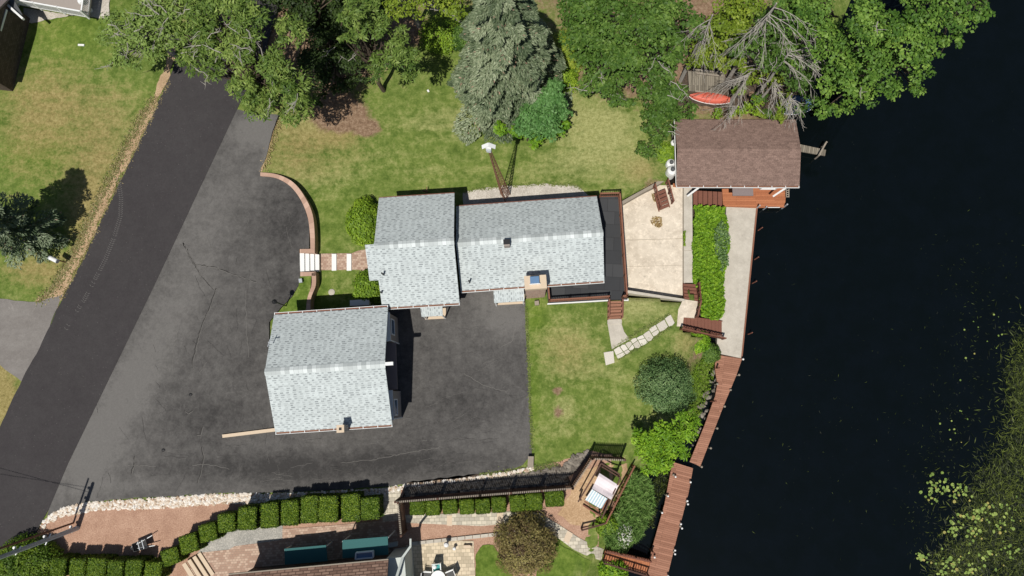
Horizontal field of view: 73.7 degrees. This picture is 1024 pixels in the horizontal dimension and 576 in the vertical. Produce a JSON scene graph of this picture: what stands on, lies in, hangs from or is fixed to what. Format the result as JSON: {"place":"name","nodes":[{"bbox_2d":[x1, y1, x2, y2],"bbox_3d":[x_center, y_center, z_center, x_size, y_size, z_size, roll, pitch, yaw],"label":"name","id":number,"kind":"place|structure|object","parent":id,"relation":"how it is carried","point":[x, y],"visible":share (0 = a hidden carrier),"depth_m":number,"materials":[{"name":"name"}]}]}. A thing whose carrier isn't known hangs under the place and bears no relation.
{"place":"outdoors","nodes":[
{"label":"outdoors","id":0,"kind":"place"},
{"bbox_2d":[0,294,62,380],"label":"side driveway","id":1,"kind":"structure","parent":0,"point":[24,326],"depth_m":51.16,"materials":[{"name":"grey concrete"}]},
{"bbox_2d":[23,0,109,22],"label":"neighbour path","id":2,"kind":"structure","parent":0,"point":[34,15],"depth_m":55.10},
{"bbox_2d":[0,0,277,572],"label":"road","id":3,"kind":"structure","parent":0,"point":[59,391],"depth_m":51.43,"materials":[{"name":"asphalt"}]},
{"bbox_2d":[47,109,531,515],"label":"driveway","id":4,"kind":"structure","parent":0,"point":[236,193],"depth_m":50.39,"materials":[{"name":"asphalt"}]},
{"bbox_2d":[125,220,528,481],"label":"driveway scratches","id":5,"kind":"object","parent":4,"relation":"on","point":[291,434],"visible":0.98,"depth_m":50.17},
{"bbox_2d":[264,305,401,434],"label":"garage","id":6,"kind":"structure","parent":4,"relation":"on","point":[330,369],"depth_m":46.15,"materials":[{"name":"grey"}]},
{"bbox_2d":[271,276,310,321],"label":"raised lawn","id":7,"kind":"structure","parent":0,"point":[297,301],"depth_m":51.04,"materials":[{"name":"green plant"}]},
{"bbox_2d":[186,520,396,575],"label":"house terrace","id":8,"kind":"structure","parent":0,"point":[242,558],"depth_m":48.33,"materials":[{"name":"stone"}]},
{"bbox_2d":[182,552,214,575],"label":"terrace steps","id":9,"kind":"structure","parent":8,"relation":"on","point":[188,570],"depth_m":47.94,"materials":[{"name":"beige paint"}]},
{"bbox_2d":[0,0,849,575],"bbox_3d":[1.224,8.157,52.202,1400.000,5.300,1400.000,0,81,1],"label":"ground","id":10,"kind":"structure","parent":0,"point":[68,110],"depth_m":53.22,"materials":[{"name":"green plant"}]},
{"bbox_2d":[0,0,29,90],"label":"neighbour building","id":11,"kind":"structure","parent":10,"relation":"on","point":[14,22],"depth_m":53.41,"materials":[{"name":"brown"}]},
{"bbox_2d":[15,0,91,18],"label":"neighbour deck","id":12,"kind":"structure","parent":11,"relation":"attached to","point":[71,7],"depth_m":54.10,"materials":[{"name":"grey"}]},
{"bbox_2d":[0,531,54,575],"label":"ornamental shrub","id":13,"kind":"object","parent":10,"relation":"on","point":[20,562],"visible":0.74,"depth_m":46.86,"materials":[{"name":"green plant"}]},
{"bbox_2d":[0,191,69,269],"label":"spruce tree","id":14,"kind":"object","parent":10,"relation":"on","point":[16,227],"visible":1,"depth_m":49.16,"materials":[{"name":"green plant"}]},
{"bbox_2d":[35,47,176,307],"bbox_3d":[-30.910,-8.419,52.842,1.843,0.001,23.396,23,82,5],"label":"road shoulder","id":15,"kind":"object","parent":10,"relation":"on","point":[164,76],"visible":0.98,"depth_m":52.77},
{"bbox_2d":[33,92,157,306],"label":"grass tufts","id":16,"kind":"object","parent":15,"relation":"on","point":[135,128],"visible":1,"depth_m":52.53,"materials":[{"name":"plant"}]},
{"bbox_2d":[59,79,169,299],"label":"grass tufts","id":17,"kind":"object","parent":10,"relation":"on","point":[143,130],"visible":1,"depth_m":52.51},
{"bbox_2d":[93,0,192,70],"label":"birch tree","id":18,"kind":"object","parent":10,"relation":"on","point":[152,19],"visible":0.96,"depth_m":47.84,"materials":[{"name":"green plant"}]},
{"bbox_2d":[165,0,318,128],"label":"deciduous tree","id":19,"kind":"object","parent":10,"relation":"on","point":[246,65],"visible":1,"depth_m":45.31,"materials":[{"name":"green plant"}]},
{"bbox_2d":[40,466,533,528],"bbox_3d":[-16.121,14.871,49.249,35.653,1.064,1.673,-5,81,1],"label":"rock border","id":20,"kind":"object","parent":10,"relation":"on","point":[243,498],"visible":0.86,"depth_m":48.93,"materials":[{"name":"stone"}]},
{"bbox_2d":[260,172,317,253],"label":"retaining wall","id":21,"kind":"structure","parent":10,"relation":"on","point":[312,220],"depth_m":52.14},
{"bbox_2d":[258,0,331,44],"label":"understory tree","id":22,"kind":"object","parent":10,"relation":"on","point":[301,8],"visible":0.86,"depth_m":47.52,"materials":[{"name":"green plant"}]},
{"bbox_2d":[300,249,320,277],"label":"front steps","id":23,"kind":"structure","parent":10,"relation":"on","point":[309,262],"depth_m":51.64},
{"bbox_2d":[228,530,413,575],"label":"neighbour house","id":24,"kind":"structure","parent":10,"relation":"on","point":[373,556],"depth_m":46.29,"materials":[{"name":"beige"}]},
{"bbox_2d":[26,451,624,575],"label":"garden bed","id":25,"kind":"object","parent":10,"relation":"on","point":[114,531],"visible":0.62,"depth_m":48.82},
{"bbox_2d":[0,522,79,559],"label":"utility pole","id":26,"kind":"object","parent":25,"relation":"on","point":[45,540],"visible":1,"depth_m":45.42,"materials":[{"name":"grey wood"}]},
{"bbox_2d":[25,540,63,574],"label":"ornamental shrub","id":27,"kind":"object","parent":25,"relation":"on","point":[41,558],"visible":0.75,"depth_m":47.25,"materials":[{"name":"green plant"}]},
{"bbox_2d":[49,552,80,575],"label":"clipped hedge","id":28,"kind":"object","parent":25,"relation":"on","point":[59,566],"visible":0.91,"depth_m":46.93,"materials":[{"name":"green plant"}]},
{"bbox_2d":[68,553,96,575],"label":"clipped hedge","id":29,"kind":"object","parent":25,"relation":"on","point":[77,565],"visible":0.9,"depth_m":47.04,"materials":[{"name":"green plant"}]},
{"bbox_2d":[85,553,118,575],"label":"clipped hedge","id":30,"kind":"object","parent":25,"relation":"on","point":[97,565],"visible":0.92,"depth_m":47.00,"materials":[{"name":"green plant"}]},
{"bbox_2d":[124,554,153,575],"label":"clipped hedge","id":31,"kind":"object","parent":25,"relation":"on","point":[134,566],"visible":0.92,"depth_m":46.88,"materials":[{"name":"green plant"}]},
{"bbox_2d":[143,556,172,575],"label":"clipped hedge","id":32,"kind":"object","parent":25,"relation":"on","point":[154,567],"visible":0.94,"depth_m":46.82,"materials":[{"name":"green plant"}]},
{"bbox_2d":[160,545,188,566],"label":"clipped hedge","id":33,"kind":"object","parent":25,"relation":"on","point":[173,555],"visible":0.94,"depth_m":47.06,"materials":[{"name":"green plant"}]},
{"bbox_2d":[178,530,206,554],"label":"clipped hedge","id":34,"kind":"object","parent":25,"relation":"on","point":[190,542],"visible":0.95,"depth_m":47.09,"materials":[{"name":"green plant"}]},
{"bbox_2d":[198,520,225,542],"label":"clipped hedge","id":35,"kind":"object","parent":25,"relation":"on","point":[208,531],"visible":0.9,"depth_m":47.17,"materials":[{"name":"green plant"}]},
{"bbox_2d":[217,510,238,532],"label":"clipped hedge","id":36,"kind":"object","parent":25,"relation":"on","point":[227,521],"visible":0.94,"depth_m":47.28,"materials":[{"name":"green plant"}]},
{"bbox_2d":[196,525,282,554],"bbox_3d":[-19.365,17.784,48.462,6.293,0.001,1.408,-8,81,0],"label":"gravel patch","id":37,"kind":"object","parent":25,"relation":"on","point":[229,540],"visible":0.79,"depth_m":48.45,"materials":[{"name":"gravel"}]},
{"bbox_2d":[236,503,261,530],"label":"clipped hedge","id":38,"kind":"object","parent":25,"relation":"on","point":[248,517],"visible":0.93,"depth_m":47.02,"materials":[{"name":"green plant"}]},
{"bbox_2d":[259,499,285,528],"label":"clipped hedge","id":39,"kind":"object","parent":25,"relation":"on","point":[270,513],"visible":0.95,"depth_m":47.11,"materials":[{"name":"green plant"}]},
{"bbox_2d":[280,497,301,525],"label":"clipped hedge","id":40,"kind":"object","parent":25,"relation":"on","point":[290,514],"visible":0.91,"depth_m":47.03,"materials":[{"name":"green plant"}]},
{"bbox_2d":[300,492,323,523],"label":"clipped hedge","id":41,"kind":"object","parent":25,"relation":"on","point":[309,510],"visible":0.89,"depth_m":47.09,"materials":[{"name":"green plant"}]},
{"bbox_2d":[318,492,343,522],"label":"clipped hedge","id":42,"kind":"object","parent":25,"relation":"on","point":[329,508],"visible":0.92,"depth_m":47.08,"materials":[{"name":"green plant"}]},
{"bbox_2d":[341,490,364,522],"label":"clipped hedge","id":43,"kind":"object","parent":25,"relation":"on","point":[350,506],"visible":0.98,"depth_m":47.37,"materials":[{"name":"green plant"}]},
{"bbox_2d":[360,494,383,519],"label":"clipped hedge","id":44,"kind":"object","parent":25,"relation":"on","point":[371,506],"visible":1,"depth_m":47.55,"materials":[{"name":"green plant"}]},
{"bbox_2d":[382,487,400,521],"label":"stairs","id":45,"kind":"structure","parent":25,"relation":"on","point":[391,510],"depth_m":49.24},
{"bbox_2d":[403,464,570,501],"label":"shaded gravel","id":46,"kind":"structure","parent":25,"relation":"on","point":[468,475],"depth_m":49.50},
{"bbox_2d":[404,466,569,496],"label":"shaded rocks","id":47,"kind":"object","parent":46,"relation":"on","point":[532,478],"visible":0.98,"depth_m":49.38,"materials":[{"name":"stone"}]},
{"bbox_2d":[492,510,559,575],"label":"smoke bush","id":48,"kind":"object","parent":25,"relation":"on","point":[523,542],"visible":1,"depth_m":47.00,"materials":[{"name":"brown plant"}]},
{"bbox_2d":[295,0,358,107],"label":"understory tree","id":49,"kind":"object","parent":10,"relation":"on","point":[329,30],"visible":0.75,"depth_m":51.61,"materials":[{"name":"green plant"}]},
{"bbox_2d":[319,250,367,270],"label":"front walk","id":50,"kind":"structure","parent":10,"relation":"on","point":[359,259],"depth_m":52.20,"materials":[{"name":"brick"}]},
{"bbox_2d":[345,195,377,245],"bbox_3d":[-11.318,-5.197,51.781,2.974,1.972,4.052,0,81,1],"label":"ornamental shrub","id":51,"kind":"object","parent":10,"relation":"on","point":[360,227],"visible":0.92,"depth_m":51.37,"materials":[{"name":"green plant"}]},
{"bbox_2d":[336,0,388,88],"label":"understory tree","id":52,"kind":"object","parent":10,"relation":"on","point":[353,78],"visible":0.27,"depth_m":52.31,"materials":[{"name":"green plant"}]},
{"bbox_2d":[352,269,381,306],"bbox_3d":[-10.643,-0.045,50.950,2.853,1.988,3.043,0,81,1],"label":"ornamental shrub","id":53,"kind":"object","parent":10,"relation":"on","point":[365,287],"visible":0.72,"depth_m":50.39,"materials":[{"name":"green plant"}]},
{"bbox_2d":[335,0,421,92],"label":"pine tree","id":54,"kind":"object","parent":10,"relation":"on","point":[379,60],"visible":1,"depth_m":45.70,"materials":[{"name":"green plant"}]},
{"bbox_2d":[382,0,469,28],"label":"maple tree","id":55,"kind":"object","parent":10,"relation":"on","point":[450,8],"visible":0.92,"depth_m":46.26,"materials":[{"name":"green plant"}]},
{"bbox_2d":[418,13,460,55],"bbox_3d":[-5.749,-20.259,54.196,3.652,1.597,3.434,26,83,5],"label":"shrub","id":56,"kind":"object","parent":10,"relation":"on","point":[442,36],"visible":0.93,"depth_m":53.91,"materials":[{"name":"green plant"}]},
{"bbox_2d":[365,192,603,319],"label":"house","id":57,"kind":"structure","parent":10,"relation":"on","point":[507,253],"depth_m":47.98,"materials":[{"name":"grey"}]},
{"bbox_2d":[475,544,511,575],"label":"lawn patch","id":58,"kind":"object","parent":10,"relation":"on","point":[486,558],"visible":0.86,"depth_m":48.56,"materials":[{"name":"green plant"}]},
{"bbox_2d":[446,0,572,145],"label":"blue spruce","id":59,"kind":"object","parent":10,"relation":"on","point":[509,52],"visible":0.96,"depth_m":46.20,"materials":[{"name":"green plant"}]},
{"bbox_2d":[394,455,625,502],"bbox_3d":[0.025,14.118,48.413,16.361,2.418,1.853,-12,81,-1],"label":"board fence","id":60,"kind":"object","parent":10,"relation":"on","point":[477,493],"visible":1,"depth_m":48.04,"materials":[{"name":"brown wood"}]},
{"bbox_2d":[463,183,587,204],"bbox_3d":[1.474,-6.884,52.643,10.560,0.001,2.496,0,81,1],"label":"pale gravel bed","id":61,"kind":"object","parent":10,"relation":"on","point":[524,193],"visible":0.58,"depth_m":52.72,"materials":[{"name":"gravel"}]},
{"bbox_2d":[492,119,570,149],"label":"sumac tree","id":62,"kind":"object","parent":10,"relation":"on","point":[566,123],"visible":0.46,"depth_m":51.41,"materials":[{"name":"green plant"}]},
{"bbox_2d":[512,76,573,142],"bbox_3d":[2.443,-12.747,51.177,3.841,5.151,4.960,35,83,6],"label":"maple tree","id":63,"kind":"object","parent":10,"relation":"on","point":[543,114],"visible":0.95,"depth_m":49.41,"materials":[{"name":"green plant"}]},
{"bbox_2d":[536,544,591,575],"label":"lawn patch","id":64,"kind":"object","parent":10,"relation":"on","point":[565,560],"visible":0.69,"depth_m":48.47,"materials":[{"name":"green plant"}]},
{"bbox_2d":[550,28,588,73],"bbox_3d":[4.204,-18.662,53.613,3.899,1.793,3.687,43,84,7],"label":"shrub","id":65,"kind":"object","parent":10,"relation":"on","point":[566,53],"visible":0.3,"depth_m":53.14,"materials":[{"name":"green plant"}]},
{"bbox_2d":[556,449,589,479],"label":"corner rocks","id":66,"kind":"object","parent":10,"relation":"on","point":[572,465],"visible":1,"depth_m":49.40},
{"bbox_2d":[547,192,628,304],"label":"raised deck","id":67,"kind":"structure","parent":10,"relation":"on","point":[613,286],"depth_m":50.66,"materials":[{"name":"grey wood"}]},
{"bbox_2d":[558,463,627,525],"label":"wooden deck","id":68,"kind":"structure","parent":10,"relation":"on","point":[573,511],"depth_m":49.12,"materials":[{"name":"wood"}]},
{"bbox_2d":[578,463,620,518],"bbox_3d":[6.262,14.299,48.465,2.066,2.345,3.389,30,83,6],"label":"garden swing","id":69,"kind":"object","parent":68,"relation":"on","point":[605,486],"visible":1,"depth_m":47.79,"materials":[{"name":"fabric"}]},
{"bbox_2d":[556,0,637,81],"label":"maple tree","id":70,"kind":"object","parent":10,"relation":"on","point":[598,38],"visible":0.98,"depth_m":45.19,"materials":[{"name":"green plant"}]},
{"bbox_2d":[568,62,645,107],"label":"maple tree","id":71,"kind":"object","parent":10,"relation":"on","point":[607,86],"visible":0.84,"depth_m":48.51,"materials":[{"name":"green plant"}]},
{"bbox_2d":[601,467,656,551],"bbox_3d":[8.763,16.370,49.578,3.580,3.580,6.079,28,83,5],"label":"shrub","id":72,"kind":"object","parent":10,"relation":"on","point":[641,486],"visible":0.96,"depth_m":49.81,"materials":[{"name":"plant"}]},
{"bbox_2d":[632,356,696,417],"bbox_3d":[11.093,7.081,49.092,4.661,2.483,4.512,0,81,1],"label":"round shrub","id":73,"kind":"object","parent":10,"relation":"on","point":[657,401],"visible":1,"depth_m":48.81,"materials":[{"name":"green plant"}]},
{"bbox_2d":[631,51,698,132],"bbox_3d":[11.043,-13.954,50.084,4.756,7.275,4.843,-19,81,-2],"label":"maple tree","id":74,"kind":"object","parent":10,"relation":"on","point":[667,98],"visible":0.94,"depth_m":48.28,"materials":[{"name":"green plant"}]},
{"bbox_2d":[622,0,708,71],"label":"maple tree","id":75,"kind":"object","parent":10,"relation":"on","point":[659,16],"visible":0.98,"depth_m":44.52,"materials":[{"name":"green plant"}]},
{"bbox_2d":[630,407,702,477],"bbox_3d":[11.068,11.070,49.089,5.484,4.845,3.804,-20,81,-2],"label":"sumac tree","id":76,"kind":"object","parent":10,"relation":"on","point":[661,446],"visible":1,"depth_m":47.29,"materials":[{"name":"green plant"}]},
{"bbox_2d":[684,188,692,283],"bbox_3d":[13.598,-3.820,52.898,0.721,0.350,8.229,2,81,2],"label":"patio strip","id":77,"kind":"object","parent":10,"relation":"on","point":[688,260],"visible":0.82,"depth_m":52.75,"materials":[{"name":"concrete"}]},
{"bbox_2d":[670,14,719,82],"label":"dead tree","id":78,"kind":"object","parent":10,"relation":"on","point":[684,72],"visible":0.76,"depth_m":45.76,"materials":[{"name":"wood"}]},
{"bbox_2d":[688,357,714,416],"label":"bank weeds","id":79,"kind":"object","parent":10,"relation":"on","point":[703,375],"visible":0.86,"depth_m":51.69,"materials":[{"name":"green plant"}]},
{"bbox_2d":[679,317,726,339],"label":"lake stairs","id":80,"kind":"structure","parent":10,"relation":"on","point":[711,328],"depth_m":51.63,"materials":[{"name":"brown wood"}]},
{"bbox_2d":[687,36,735,73],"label":"locust tree","id":81,"kind":"object","parent":10,"relation":"on","point":[707,56],"visible":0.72,"depth_m":49.18,"materials":[{"name":"green plant"}]},
{"bbox_2d":[684,19,752,93],"bbox_3d":[15.704,-17.252,50.591,5.882,7.098,3.942,22,82,5],"label":"locust tree","id":82,"kind":"object","parent":10,"relation":"on","point":[739,62],"visible":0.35,"depth_m":49.45,"materials":[{"name":"green plant"}]},
{"bbox_2d":[678,64,761,110],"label":"worn earth","id":83,"kind":"structure","parent":10,"relation":"on","point":[753,88],"depth_m":53.64,"materials":[{"name":"soil"}]},
{"bbox_2d":[688,69,724,93],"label":"wooden platform","id":84,"kind":"structure","parent":83,"relation":"on","point":[710,78],"depth_m":53.31,"materials":[{"name":"grey wood"}]},
{"bbox_2d":[713,2,817,84],"bbox_3d":[16.799,-15.202,48.148,6.738,11.202,4.048,0,81,1],"label":"dead tree","id":85,"kind":"object","parent":83,"relation":"on","point":[735,67],"visible":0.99,"depth_m":44.53,"materials":[{"name":"wood"}]},
{"bbox_2d":[755,41,835,103],"bbox_3d":[21.098,-14.661,49.765,3.817,7.765,3.848,-19,81,-2],"label":"dead tree","id":86,"kind":"object","parent":83,"relation":"on","point":[759,91],"visible":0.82,"depth_m":47.27,"materials":[{"name":"wood"}]},
{"bbox_2d":[696,70,750,126],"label":"dead tree","id":87,"kind":"object","parent":10,"relation":"on","point":[733,97],"visible":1,"depth_m":49.27,"materials":[{"name":"wood"}]},
{"bbox_2d":[673,183,787,209],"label":"boathouse deck","id":88,"kind":"structure","parent":10,"relation":"on","point":[764,199],"depth_m":53.88,"materials":[{"name":"orange wood"}]},
{"bbox_2d":[715,207,755,357],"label":"lakeside walk","id":89,"kind":"structure","parent":10,"relation":"on","point":[741,221],"depth_m":53.10,"materials":[{"name":"concrete"}]},
{"bbox_2d":[705,0,769,37],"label":"locust tree","id":90,"kind":"object","parent":10,"relation":"on","point":[739,13],"visible":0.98,"depth_m":45.60,"materials":[{"name":"green plant"}]},
{"bbox_2d":[711,86,789,118],"bbox_3d":[18.237,-14.239,52.447,5.666,2.369,2.736,0,81,1],"label":"shrub","id":91,"kind":"object","parent":10,"relation":"on","point":[747,106],"visible":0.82,"depth_m":51.95,"materials":[{"name":"green plant"}]},
{"bbox_2d":[721,7,795,73],"bbox_3d":[17.255,-16.879,49.500,5.410,9.048,4.814,0,81,1],"label":"maple tree","id":92,"kind":"object","parent":10,"relation":"on","point":[771,38],"visible":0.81,"depth_m":46.99,"materials":[{"name":"green plant"}]},
{"bbox_2d":[737,63,791,123],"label":"locust tree","id":93,"kind":"object","parent":10,"relation":"on","point":[744,70],"visible":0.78,"depth_m":50.75,"materials":[{"name":"green plant"}]},
{"bbox_2d":[751,43,819,118],"bbox_3d":[20.425,-15.000,51.712,6.324,8.232,4.716,0,81,1],"label":"maple tree","id":94,"kind":"object","parent":10,"relation":"on","point":[803,82],"visible":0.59,"depth_m":49.48,"materials":[{"name":"green plant"}]},
{"bbox_2d":[768,0,837,80],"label":"oak tree","id":95,"kind":"object","parent":10,"relation":"on","point":[803,11],"visible":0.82,"depth_m":44.89,"materials":[{"name":"green plant"}]},
{"bbox_2d":[804,0,938,119],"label":"oak tree","id":96,"kind":"object","parent":10,"relation":"on","point":[880,55],"visible":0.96,"depth_m":44.08,"materials":[{"name":"green plant"}]},
{"bbox_2d":[899,0,995,58],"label":"oak tree","id":97,"kind":"object","parent":10,"relation":"on","point":[932,15],"visible":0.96,"depth_m":42.53,"materials":[{"name":"green plant"}]},
{"bbox_2d":[406,541,474,575],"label":"patio","id":98,"kind":"structure","parent":0,"point":[460,559],"depth_m":48.68,"materials":[{"name":"stone"}]},
{"bbox_2d":[405,512,603,559],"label":"paver path","id":99,"kind":"structure","parent":0,"point":[576,543],"depth_m":49.02,"materials":[{"name":"stone"}]},
{"bbox_2d":[604,315,673,364],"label":"flagstone path","id":100,"kind":"structure","parent":0,"point":[648,336],"depth_m":50.73,"materials":[{"name":"stone"}]},
{"bbox_2d":[622,185,682,297],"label":"patio","id":101,"kind":"structure","parent":0,"point":[654,273],"depth_m":52.70,"materials":[{"name":"concrete"}]},
{"bbox_2d":[691,207,724,318],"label":"bank soil","id":102,"kind":"structure","parent":0,"point":[693,214],"depth_m":53.30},
{"bbox_2d":[691,204,730,320],"bbox_3d":[15.339,-1.990,52.453,3.181,1.048,9.080,0,81,1],"label":"ground cover","id":103,"kind":"object","parent":102,"relation":"on","point":[707,271],"visible":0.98,"depth_m":52.35,"materials":[{"name":"green plant"}]},
{"bbox_2d":[713,219,731,270],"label":"ground cover","id":104,"kind":"object","parent":102,"relation":"on","point":[720,237],"visible":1,"depth_m":52.53,"materials":[{"name":"green plant"}]},
{"bbox_2d":[618,0,1023,575],"bbox_3d":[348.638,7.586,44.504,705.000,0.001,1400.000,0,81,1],"label":"water","id":105,"kind":"structure","parent":0,"point":[883,197],"depth_m":52.58,"materials":[{"name":"liquid"}]},
{"bbox_2d":[646,462,692,575],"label":"dock","id":106,"kind":"object","parent":105,"relation":"in","point":[662,549],"visible":0.98,"depth_m":50.35,"materials":[{"name":"brown wood"}]},
{"bbox_2d":[602,549,651,575],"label":"footbridge","id":107,"kind":"object","parent":106,"relation":"on","point":[641,565],"visible":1,"depth_m":49.05,"materials":[{"name":"orange wood"}]},
{"bbox_2d":[689,355,743,467],"bbox_3d":[15.442,9.341,51.892,2.142,2.690,8.743,15,82,4],"label":"dock","id":108,"kind":"object","parent":105,"relation":"in","point":[726,368],"visible":0.95,"depth_m":51.62,"materials":[{"name":"brown wood"}]},
{"bbox_2d":[670,119,800,196],"bbox_3d":[17.056,-9.755,53.440,9.289,4.650,5.918,0,81,1],"label":"boathouse","id":109,"kind":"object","parent":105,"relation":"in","point":[743,157],"visible":0.97,"depth_m":51.39,"materials":[{"name":"brown"}]},
{"bbox_2d":[910,296,1023,575],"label":"water weeds","id":110,"kind":"object","parent":105,"relation":"in","point":[982,551],"visible":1,"depth_m":50.45,"materials":[{"name":"plant"}]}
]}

